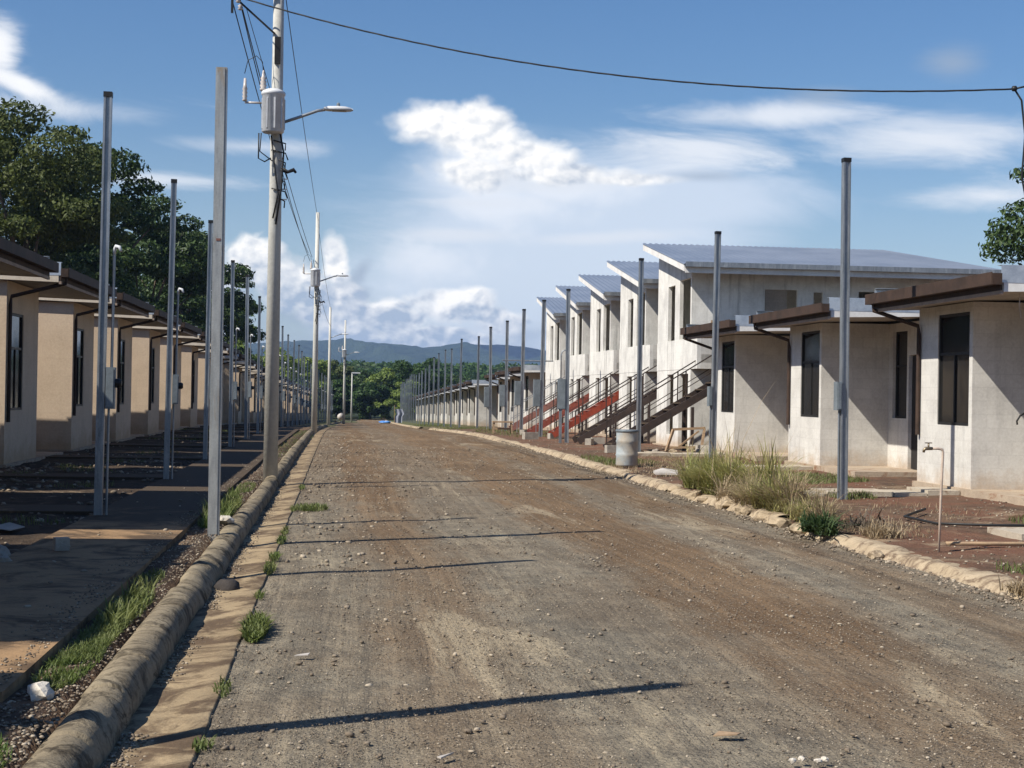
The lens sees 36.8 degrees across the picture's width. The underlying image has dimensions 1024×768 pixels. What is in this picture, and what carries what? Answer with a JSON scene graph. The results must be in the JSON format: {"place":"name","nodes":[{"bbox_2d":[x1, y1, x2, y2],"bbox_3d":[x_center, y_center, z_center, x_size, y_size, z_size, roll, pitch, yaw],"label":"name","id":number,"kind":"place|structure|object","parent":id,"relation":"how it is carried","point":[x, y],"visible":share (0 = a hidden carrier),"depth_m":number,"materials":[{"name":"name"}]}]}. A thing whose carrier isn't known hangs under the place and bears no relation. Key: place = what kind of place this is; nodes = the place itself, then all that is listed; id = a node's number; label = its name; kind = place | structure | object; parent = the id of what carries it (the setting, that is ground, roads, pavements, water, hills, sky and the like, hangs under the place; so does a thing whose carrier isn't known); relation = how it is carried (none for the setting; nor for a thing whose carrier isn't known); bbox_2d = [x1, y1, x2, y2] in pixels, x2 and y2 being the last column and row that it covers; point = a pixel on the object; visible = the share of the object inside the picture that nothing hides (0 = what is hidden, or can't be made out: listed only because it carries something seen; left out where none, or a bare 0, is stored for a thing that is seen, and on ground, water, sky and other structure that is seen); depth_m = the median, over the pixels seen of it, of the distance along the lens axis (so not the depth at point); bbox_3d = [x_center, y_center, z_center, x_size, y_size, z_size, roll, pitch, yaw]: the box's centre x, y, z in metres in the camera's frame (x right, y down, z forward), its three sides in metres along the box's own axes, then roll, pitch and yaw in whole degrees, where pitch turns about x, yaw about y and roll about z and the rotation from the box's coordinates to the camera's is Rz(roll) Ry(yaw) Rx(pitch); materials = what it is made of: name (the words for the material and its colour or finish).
{"place":"outdoors","nodes":[
{"label":"outdoors","id":0,"kind":"place"},
{"bbox_2d":[0,504,108,514],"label":"path","id":1,"kind":"structure","parent":0,"point":[62,509],"depth_m":17.79,"materials":[{"name":"concrete"}]},
{"bbox_2d":[1,428,227,525],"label":"dirt ground","id":2,"kind":"structure","parent":0,"point":[69,467],"depth_m":25.24,"materials":[{"name":"soil"}]},
{"bbox_2d":[0,429,298,701],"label":"sidewalk","id":3,"kind":"structure","parent":0,"point":[127,527],"depth_m":12.64,"materials":[{"name":"concrete"}]},
{"bbox_2d":[94,91,121,514],"bbox_3d":[-4.442,-0.669,17.026,0.267,5.128,0.164,1,-1,-8],"label":"meter post","id":4,"kind":"object","parent":3,"relation":"on","point":[108,383],"visible":0.93,"depth_m":16.99,"materials":[{"name":"grey metal"}]},
{"bbox_2d":[163,179,183,478],"bbox_3d":[-5.226,-0.628,23.880,0.267,5.096,0.164,2,-1,-12],"label":"meter post","id":5,"kind":"object","parent":3,"relation":"on","point":[172,379],"visible":0.94,"depth_m":23.84,"materials":[{"name":"grey metal"}]},
{"bbox_2d":[203,220,212,458],"bbox_3d":[-5.989,-0.658,30.705,0.267,5.229,0.164,1,-1,-8],"label":"meter post","id":6,"kind":"object","parent":3,"relation":"on","point":[207,344],"visible":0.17,"depth_m":30.67,"materials":[{"name":"grey metal"}]},
{"bbox_2d":[228,260,239,446],"bbox_3d":[-6.754,-0.527,37.497,0.267,4.980,0.164,1,-1,-8],"label":"meter post","id":7,"kind":"object","parent":3,"relation":"on","point":[233,388],"visible":0.92,"depth_m":37.46,"materials":[{"name":"grey metal"}]},
{"bbox_2d":[256,296,264,432],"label":"meter post","id":8,"kind":"object","parent":3,"relation":"on","point":[260,390],"visible":0.91,"depth_m":51.07,"materials":[{"name":"grey metal"}]},
{"bbox_2d":[285,434,466,565],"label":"gravel","id":9,"kind":"structure","parent":0,"point":[327,560],"depth_m":19.62,"materials":[{"name":"gravel"}]},
{"bbox_2d":[249,338,545,367],"bbox_3d":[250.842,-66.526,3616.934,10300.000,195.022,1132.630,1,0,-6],"label":"hills","id":10,"kind":"structure","parent":0,"point":[377,352],"depth_m":3666.39,"materials":[{"name":"plant"}]},
{"bbox_2d":[0,407,1023,767],"bbox_3d":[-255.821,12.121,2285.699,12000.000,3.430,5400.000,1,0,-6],"label":"ground","id":11,"kind":"structure","parent":0,"point":[32,533],"depth_m":19.73,"materials":[{"name":"soil"}]},
{"bbox_2d":[0,237,58,279],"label":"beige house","id":12,"kind":"structure","parent":11,"relation":"on","point":[16,259],"depth_m":24.23,"materials":[{"name":"brown metal"}]},
{"bbox_2d":[27,681,54,700],"bbox_3d":[-2.222,1.456,7.238,0.133,0.108,0.167,1,0,8],"label":"rock","id":13,"kind":"object","parent":11,"relation":"on","point":[40,691],"visible":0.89,"depth_m":7.19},
{"bbox_2d":[0,262,116,467],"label":"beige house","id":14,"kind":"structure","parent":11,"relation":"on","point":[19,301],"depth_m":28.50,"materials":[{"name":"paint"}]},
{"bbox_2d":[10,313,22,409],"bbox_3d":[-9.132,-0.405,28.221,0.060,1.770,1.080,1,0,-6],"label":"window","id":15,"kind":"structure","parent":14,"relation":"in","point":[17,319],"depth_m":28.40,"materials":[{"name":"black glass"}]},
{"bbox_2d":[0,96,135,268],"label":"tree","id":16,"kind":"object","parent":11,"relation":"on","point":[52,203],"visible":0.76,"depth_m":72.47,"materials":[{"name":"green plant"}]},
{"bbox_2d":[0,473,170,479],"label":"path","id":17,"kind":"structure","parent":11,"relation":"on","point":[86,476],"depth_m":24.37,"materials":[{"name":"concrete"}]},
{"bbox_2d":[36,288,154,451],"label":"beige house","id":18,"kind":"structure","parent":11,"relation":"on","point":[65,373],"depth_m":34.07,"materials":[{"name":"paint"}]},
{"bbox_2d":[76,328,83,405],"bbox_3d":[-9.894,-0.378,35.029,0.060,1.770,1.080,1,0,-6],"label":"window","id":19,"kind":"structure","parent":18,"relation":"in","point":[80,332],"depth_m":35.28,"materials":[{"name":"black glass"}]},
{"bbox_2d":[20,141,179,298],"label":"tree","id":20,"kind":"object","parent":11,"relation":"on","point":[88,256],"visible":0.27,"depth_m":89.03,"materials":[{"name":"green plant"}]},
{"bbox_2d":[46,455,202,460],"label":"path","id":21,"kind":"structure","parent":11,"relation":"on","point":[195,458],"depth_m":31.16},
{"bbox_2d":[92,305,181,441],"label":"beige house","id":22,"kind":"structure","parent":11,"relation":"on","point":[120,421],"depth_m":41.21,"materials":[{"name":"paint"}]},
{"bbox_2d":[68,193,212,324],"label":"tree","id":23,"kind":"object","parent":11,"relation":"on","point":[192,263],"visible":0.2,"depth_m":108.87,"materials":[{"name":"green plant"}]},
{"bbox_2d":[0,430,313,767],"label":"grass","id":24,"kind":"structure","parent":11,"relation":"on","point":[90,643],"depth_m":8.47,"materials":[{"name":"plant"}]},
{"bbox_2d":[130,322,201,435],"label":"beige house","id":25,"kind":"structure","parent":11,"relation":"on","point":[145,378],"depth_m":47.69,"materials":[{"name":"paint"}]},
{"bbox_2d":[104,443,227,447],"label":"path","id":26,"kind":"structure","parent":11,"relation":"on","point":[175,445],"depth_m":37.92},
{"bbox_2d":[94,484,243,625],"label":"grass","id":27,"kind":"structure","parent":11,"relation":"on","point":[231,503],"depth_m":10.58,"materials":[{"name":"plant"}]},
{"bbox_2d":[159,331,210,430],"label":"beige house","id":28,"kind":"structure","parent":11,"relation":"on","point":[201,338],"depth_m":54.49,"materials":[{"name":"paint"}]},
{"bbox_2d":[22,419,356,767],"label":"kerb","id":29,"kind":"structure","parent":11,"relation":"on","point":[88,731],"depth_m":8.43,"materials":[{"name":"concrete"}]},
{"bbox_2d":[132,231,256,342],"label":"tree","id":30,"kind":"object","parent":11,"relation":"on","point":[194,303],"visible":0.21,"depth_m":130.76,"materials":[{"name":"green plant"}]},
{"bbox_2d":[180,342,229,427],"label":"beige house","id":31,"kind":"structure","parent":11,"relation":"on","point":[189,381],"depth_m":61.30,"materials":[{"name":"paint"}]},
{"bbox_2d":[207,67,227,542],"bbox_3d":[-2.971,-0.640,15.512,0.112,5.100,0.124,1,0,-6],"label":"steel post","id":32,"kind":"object","parent":11,"relation":"on","point":[217,312],"visible":0.88,"depth_m":15.46,"materials":[{"name":"metal"}]},
{"bbox_2d":[197,348,239,425],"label":"beige house","id":33,"kind":"structure","parent":11,"relation":"on","point":[201,384],"depth_m":68.09,"materials":[{"name":"paint"}]},
{"bbox_2d":[100,420,358,767],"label":"gutter channel","id":34,"kind":"object","parent":11,"relation":"on","point":[175,715],"visible":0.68,"depth_m":8.95,"materials":[{"name":"concrete"}]},
{"bbox_2d":[199,280,265,355],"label":"tree","id":35,"kind":"object","parent":11,"relation":"on","point":[252,330],"visible":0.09,"depth_m":157.90,"materials":[{"name":"green plant"}]},
{"bbox_2d":[223,359,256,423],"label":"beige house","id":36,"kind":"structure","parent":11,"relation":"on","point":[226,393],"depth_m":81.72,"materials":[{"name":"paint"}]},
{"bbox_2d":[233,364,262,423],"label":"beige house","id":37,"kind":"structure","parent":11,"relation":"on","point":[238,401],"depth_m":88.55,"materials":[{"name":"paint"}]},
{"bbox_2d":[244,275,253,438],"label":"meter post","id":38,"kind":"object","parent":11,"relation":"on","point":[249,387],"visible":0.91,"depth_m":44.27,"materials":[{"name":"grey metal"}]},
{"bbox_2d":[252,347,309,380],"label":"tree","id":39,"kind":"object","parent":11,"relation":"on","point":[290,363],"visible":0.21,"depth_m":226.83,"materials":[{"name":"green plant"}]},
{"bbox_2d":[280,326,286,426],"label":"meter post","id":40,"kind":"object","parent":11,"relation":"on","point":[283,394],"visible":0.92,"depth_m":71.49,"materials":[{"name":"grey metal"}]},
{"bbox_2d":[231,0,352,480],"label":"utility pole","id":41,"kind":"object","parent":11,"relation":"on","point":[273,121],"visible":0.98,"depth_m":25.62,"materials":[{"name":"concrete"}]},
{"bbox_2d":[248,0,1010,91],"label":"service cable","id":42,"kind":"object","parent":41,"relation":"attached to","point":[635,76],"visible":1,"depth_m":23.52,"materials":[{"name":"black rubber"}]},
{"bbox_2d":[289,356,337,409],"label":"tree","id":43,"kind":"object","parent":11,"relation":"on","point":[322,365],"visible":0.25,"depth_m":241.60,"materials":[{"name":"green plant"}]},
{"bbox_2d":[303,212,347,432],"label":"utility pole","id":44,"kind":"object","parent":11,"relation":"on","point":[315,281],"visible":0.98,"depth_m":61.42,"materials":[{"name":"concrete"}]},
{"bbox_2d":[309,359,355,416],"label":"tree","id":45,"kind":"object","parent":11,"relation":"on","point":[337,370],"visible":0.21,"depth_m":259.74,"materials":[{"name":"green plant"}]},
{"bbox_2d":[327,307,347,425],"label":"utility pole","id":46,"kind":"object","parent":11,"relation":"on","point":[329,383],"visible":0.96,"depth_m":104.20,"materials":[{"name":"concrete"}]},
{"bbox_2d":[322,379,358,413],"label":"tree","id":47,"kind":"object","parent":11,"relation":"on","point":[337,392],"visible":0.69,"depth_m":240.76,"materials":[{"name":"green plant"}]},
{"bbox_2d":[349,381,391,419],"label":"tree","id":48,"kind":"object","parent":11,"relation":"on","point":[366,395],"visible":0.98,"depth_m":237.96,"materials":[{"name":"green plant"}]},
{"bbox_2d":[363,367,398,418],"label":"tree","id":49,"kind":"object","parent":11,"relation":"on","point":[384,375],"visible":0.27,"depth_m":247.75,"materials":[{"name":"green plant"}]},
{"bbox_2d":[383,380,420,419],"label":"tree","id":50,"kind":"object","parent":11,"relation":"on","point":[390,402],"visible":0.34,"depth_m":230.94,"materials":[{"name":"green plant"}]},
{"bbox_2d":[279,359,537,386],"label":"woodland","id":51,"kind":"object","parent":11,"relation":"on","point":[469,366],"visible":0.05,"depth_m":462.74,"materials":[{"name":"green plant"}]},
{"bbox_2d":[386,358,448,418],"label":"tree","id":52,"kind":"object","parent":11,"relation":"on","point":[402,367],"visible":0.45,"depth_m":247.61,"materials":[{"name":"green plant"}]},
{"bbox_2d":[457,382,496,425],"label":"grey house","id":53,"kind":"structure","parent":11,"relation":"on","point":[470,410],"depth_m":108.23,"materials":[{"name":"brown concrete"}]},
{"bbox_2d":[463,380,497,425],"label":"grey house","id":54,"kind":"structure","parent":11,"relation":"on","point":[482,410],"depth_m":101.80,"materials":[{"name":"paint"}]},
{"bbox_2d":[484,327,491,429],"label":"meter post","id":55,"kind":"object","parent":11,"relation":"on","point":[487,396],"visible":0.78,"depth_m":73.30,"materials":[{"name":"grey metal"}]},
{"bbox_2d":[484,374,509,427],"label":"grey house","id":56,"kind":"structure","parent":11,"relation":"on","point":[500,412],"depth_m":86.77,"materials":[{"name":"brown concrete"}]},
{"bbox_2d":[499,320,508,430],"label":"meter post","id":57,"kind":"object","parent":11,"relation":"on","point":[503,395],"visible":0.78,"depth_m":67.13,"materials":[{"name":"grey metal"}]},
{"bbox_2d":[495,370,520,428],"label":"grey house","id":58,"kind":"structure","parent":11,"relation":"on","point":[501,373],"depth_m":81.11,"materials":[{"name":"brown concrete"}]},
{"bbox_2d":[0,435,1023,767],"bbox_3d":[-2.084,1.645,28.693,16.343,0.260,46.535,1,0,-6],"label":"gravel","id":59,"kind":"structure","parent":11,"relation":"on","point":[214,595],"depth_m":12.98,"materials":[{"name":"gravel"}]},
{"bbox_2d":[514,309,525,432],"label":"meter post","id":60,"kind":"object","parent":11,"relation":"on","point":[518,392],"visible":0.78,"depth_m":60.39,"materials":[{"name":"grey metal"}]},
{"bbox_2d":[508,365,545,428],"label":"grey house","id":61,"kind":"structure","parent":11,"relation":"on","point":[531,372],"depth_m":73.95,"materials":[{"name":"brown concrete"}]},
{"bbox_2d":[508,377,564,431],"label":"staircase","id":62,"kind":"structure","parent":11,"relation":"on","point":[515,425],"depth_m":64.10,"materials":[{"name":"metal"}]},
{"bbox_2d":[533,300,545,436],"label":"meter post","id":63,"kind":"object","parent":11,"relation":"on","point":[538,392],"visible":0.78,"depth_m":53.92,"materials":[{"name":"grey metal"}]},
{"bbox_2d":[536,297,565,429],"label":"two storey house","id":64,"kind":"structure","parent":11,"relation":"on","point":[556,329],"depth_m":67.68,"materials":[{"name":"paint"}]},
{"bbox_2d":[527,375,588,431],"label":"staircase","id":65,"kind":"structure","parent":11,"relation":"on","point":[547,420],"depth_m":57.98,"materials":[{"name":"brown paint"}]},
{"bbox_2d":[557,289,570,442],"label":"meter post","id":66,"kind":"object","parent":11,"relation":"on","point":[563,394],"visible":0.87,"depth_m":47.42,"materials":[{"name":"grey metal"}]},
{"bbox_2d":[556,285,590,432],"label":"two storey house","id":67,"kind":"structure","parent":11,"relation":"on","point":[580,305],"depth_m":61.02,"materials":[{"name":"paint"}]},
{"bbox_2d":[548,370,618,437],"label":"staircase","id":68,"kind":"structure","parent":11,"relation":"on","point":[593,410],"depth_m":51.82,"materials":[{"name":"brown paint"}]},
{"bbox_2d":[579,274,620,436],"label":"two storey house","id":69,"kind":"structure","parent":11,"relation":"on","point":[605,326],"depth_m":55.15,"materials":[{"name":"paint"}]},
{"bbox_2d":[572,365,656,444],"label":"staircase","id":70,"kind":"structure","parent":11,"relation":"on","point":[592,430],"depth_m":45.65,"materials":[{"name":"metal"}]},
{"bbox_2d":[615,429,638,465],"bbox_3d":[2.382,1.322,31.858,0.486,0.750,0.486,1,0,-6],"label":"barrel","id":71,"kind":"object","parent":11,"relation":"on","point":[627,441],"visible":0.99,"depth_m":31.66,"materials":[{"name":"grey plastic"}]},
{"bbox_2d":[607,261,658,441],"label":"two storey house","id":72,"kind":"structure","parent":11,"relation":"on","point":[628,272],"depth_m":49.06,"materials":[{"name":"paint"}]},
{"bbox_2d":[636,258,643,451],"bbox_3d":[3.113,-0.465,37.487,0.108,5.208,0.108,1,-1,-11],"label":"steel post","id":73,"kind":"object","parent":11,"relation":"on","point":[640,344],"visible":0.73,"depth_m":37.45,"materials":[{"name":"grey metal"}]},
{"bbox_2d":[603,355,711,449],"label":"staircase","id":74,"kind":"structure","parent":11,"relation":"on","point":[683,404],"depth_m":39.51,"materials":[{"name":"metal"}]},
{"bbox_2d":[664,427,705,451],"bbox_3d":[4.352,1.391,38.669,1.068,0.641,0.179,1,0,-6],"label":"wooden frame","id":75,"kind":"object","parent":11,"relation":"on","point":[686,440],"visible":0.9,"depth_m":38.66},
{"bbox_2d":[707,231,721,460],"bbox_3d":[4.133,-0.508,31.566,0.182,5.262,0.162,2,-1,-11],"label":"meter post","id":76,"kind":"object","parent":11,"relation":"on","point":[712,389],"visible":0.76,"depth_m":31.54,"materials":[{"name":"grey metal"}]},
{"bbox_2d":[408,424,1023,574],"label":"grass","id":77,"kind":"structure","parent":11,"relation":"on","point":[812,481],"depth_m":27.07,"materials":[{"name":"plant"}]},
{"bbox_2d":[429,428,1023,601],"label":"kerb","id":78,"kind":"structure","parent":11,"relation":"on","point":[976,577],"depth_m":16.10,"materials":[{"name":"concrete"}]},
{"bbox_2d":[778,505,858,535],"bbox_3d":[3.502,1.498,17.242,1.137,0.365,1.324,1,0,30],"label":"grass tuft","id":79,"kind":"object","parent":78,"relation":"on","point":[819,524],"visible":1,"depth_m":17.19,"materials":[{"name":"plant"}]},
{"bbox_2d":[680,315,789,460],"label":"grey house","id":80,"kind":"structure","parent":11,"relation":"on","point":[752,365],"depth_m":36.52,"materials":[{"name":"brown concrete"}]},
{"bbox_2d":[721,341,733,412],"bbox_3d":[5.252,-0.169,37.160,0.060,1.710,1.210,1,0,-6],"label":"window","id":81,"kind":"structure","parent":80,"relation":"in","point":[727,347],"depth_m":37.28,"materials":[{"name":"black glass"}]},
{"bbox_2d":[648,379,831,494],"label":"tall grass","id":82,"kind":"structure","parent":11,"relation":"on","point":[699,477],"depth_m":23.43,"materials":[{"name":"plant"}]},
{"bbox_2d":[699,451,850,514],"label":"tall grass","id":83,"kind":"structure","parent":11,"relation":"on","point":[758,493],"depth_m":20.32,"materials":[{"name":"plant"}]},
{"bbox_2d":[589,454,980,537],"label":"dry grass","id":84,"kind":"structure","parent":11,"relation":"on","point":[679,467],"depth_m":28.05,"materials":[{"name":"plant"}]},
{"bbox_2d":[764,483,877,522],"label":"tall grass","id":85,"kind":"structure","parent":11,"relation":"on","point":[797,509],"depth_m":18.30,"materials":[{"name":"plant"}]},
{"bbox_2d":[643,243,1000,445],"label":"two storey house","id":86,"kind":"structure","parent":11,"relation":"on","point":[754,279],"depth_m":41.53,"materials":[{"name":"paint"}]},
{"bbox_2d":[749,297,919,476],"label":"grey house","id":87,"kind":"structure","parent":11,"relation":"on","point":[882,439],"depth_m":30.00,"materials":[{"name":"brown concrete"}]},
{"bbox_2d":[801,330,819,417],"bbox_3d":[5.980,-0.195,30.651,0.060,1.710,1.210,1,0,-6],"label":"window","id":88,"kind":"structure","parent":87,"relation":"in","point":[810,340],"depth_m":30.72,"materials":[{"name":"black glass"}]},
{"bbox_2d":[895,331,907,418],"bbox_3d":[7.523,-0.175,29.495,0.060,1.670,0.750,1,0,-6],"label":"window","id":89,"kind":"structure","parent":87,"relation":"in","point":[901,337],"depth_m":29.64,"materials":[{"name":"black glass"}]},
{"bbox_2d":[911,356,917,469],"bbox_3d":[7.596,0.536,28.645,0.040,2.120,0.710,1,0,-6],"label":"door","id":90,"kind":"structure","parent":87,"relation":"in","point":[914,438],"depth_m":28.88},
{"bbox_2d":[833,157,851,499],"bbox_3d":[4.781,-0.600,22.270,0.182,5.349,0.162,1,0,-9],"label":"meter post","id":91,"kind":"object","parent":11,"relation":"on","point":[841,397],"visible":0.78,"depth_m":22.24,"materials":[{"name":"grey metal"}]},
{"bbox_2d":[839,505,907,534],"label":"dry grass","id":92,"kind":"object","parent":11,"relation":"on","point":[858,520],"visible":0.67,"depth_m":17.63,"materials":[{"name":"beige plant"}]},
{"bbox_2d":[804,487,959,496],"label":"path","id":93,"kind":"structure","parent":11,"relation":"on","point":[920,491],"depth_m":22.96,"materials":[{"name":"concrete"}]},
{"bbox_2d":[858,514,911,539],"bbox_3d":[4.031,1.527,16.715,0.795,0.278,0.921,1,0,-6],"label":"grass tuft","id":94,"kind":"object","parent":11,"relation":"on","point":[871,531],"visible":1,"depth_m":16.62,"materials":[{"name":"plant"}]},
{"bbox_2d":[922,442,943,551],"bbox_3d":[4.171,1.160,15.254,0.226,1.160,0.036,1,0,-6],"label":"standpipe","id":95,"kind":"object","parent":11,"relation":"on","point":[941,484],"visible":0.97,"depth_m":15.25,"materials":[{"name":"plastic"}]},
{"bbox_2d":[865,265,1023,505],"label":"grey house","id":96,"kind":"structure","parent":11,"relation":"on","point":[969,414],"depth_m":22.85,"materials":[{"name":"brown concrete"}]},
{"bbox_2d":[938,312,969,425],"bbox_3d":[6.781,-0.223,23.496,0.060,1.710,1.210,1,0,-6],"label":"window","id":97,"kind":"structure","parent":96,"relation":"in","point":[954,329],"depth_m":23.53,"materials":[{"name":"black glass"}]},
{"bbox_2d":[903,508,1023,526],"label":"hose","id":98,"kind":"object","parent":11,"relation":"on","point":[908,516],"visible":1,"depth_m":17.75,"materials":[{"name":"black rubber"}]},
{"bbox_2d":[945,541,1023,545],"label":"branch","id":99,"kind":"object","parent":11,"relation":"on","point":[954,543],"visible":1,"depth_m":15.47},
{"bbox_2d":[978,167,1023,264],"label":"tree","id":100,"kind":"object","parent":11,"relation":"on","point":[1004,239],"visible":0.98,"depth_m":63.38,"materials":[{"name":"green plant"}]},
{"bbox_2d":[0,0,1023,349],"label":"sky","id":101,"kind":"structure","parent":0,"point":[457,191],"materials":[{"name":"blue"}]},
{"bbox_2d":[192,419,1023,767],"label":"road","id":102,"kind":"structure","parent":0,"point":[648,737],"depth_m":10.10,"materials":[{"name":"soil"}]},
{"bbox_2d":[189,484,304,752],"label":"grass","id":103,"kind":"structure","parent":102,"relation":"on","point":[269,569],"depth_m":11.72,"materials":[{"name":"plant"}]},
{"bbox_2d":[238,610,277,642],"bbox_3d":[-1.673,1.562,10.055,0.347,0.118,0.924,1,0,-6],"label":"weed","id":104,"kind":"object","parent":102,"relation":"on","point":[255,626],"visible":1,"depth_m":9.95,"materials":[{"name":"green plant"}]},
{"bbox_2d":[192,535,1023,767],"bbox_3d":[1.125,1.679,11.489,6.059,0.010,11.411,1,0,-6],"label":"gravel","id":105,"kind":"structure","parent":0,"point":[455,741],"depth_m":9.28,"materials":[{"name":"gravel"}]},
{"bbox_2d":[987,527,1023,540],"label":"path","id":106,"kind":"structure","parent":0,"point":[1013,532],"depth_m":16.75,"materials":[{"name":"concrete"}]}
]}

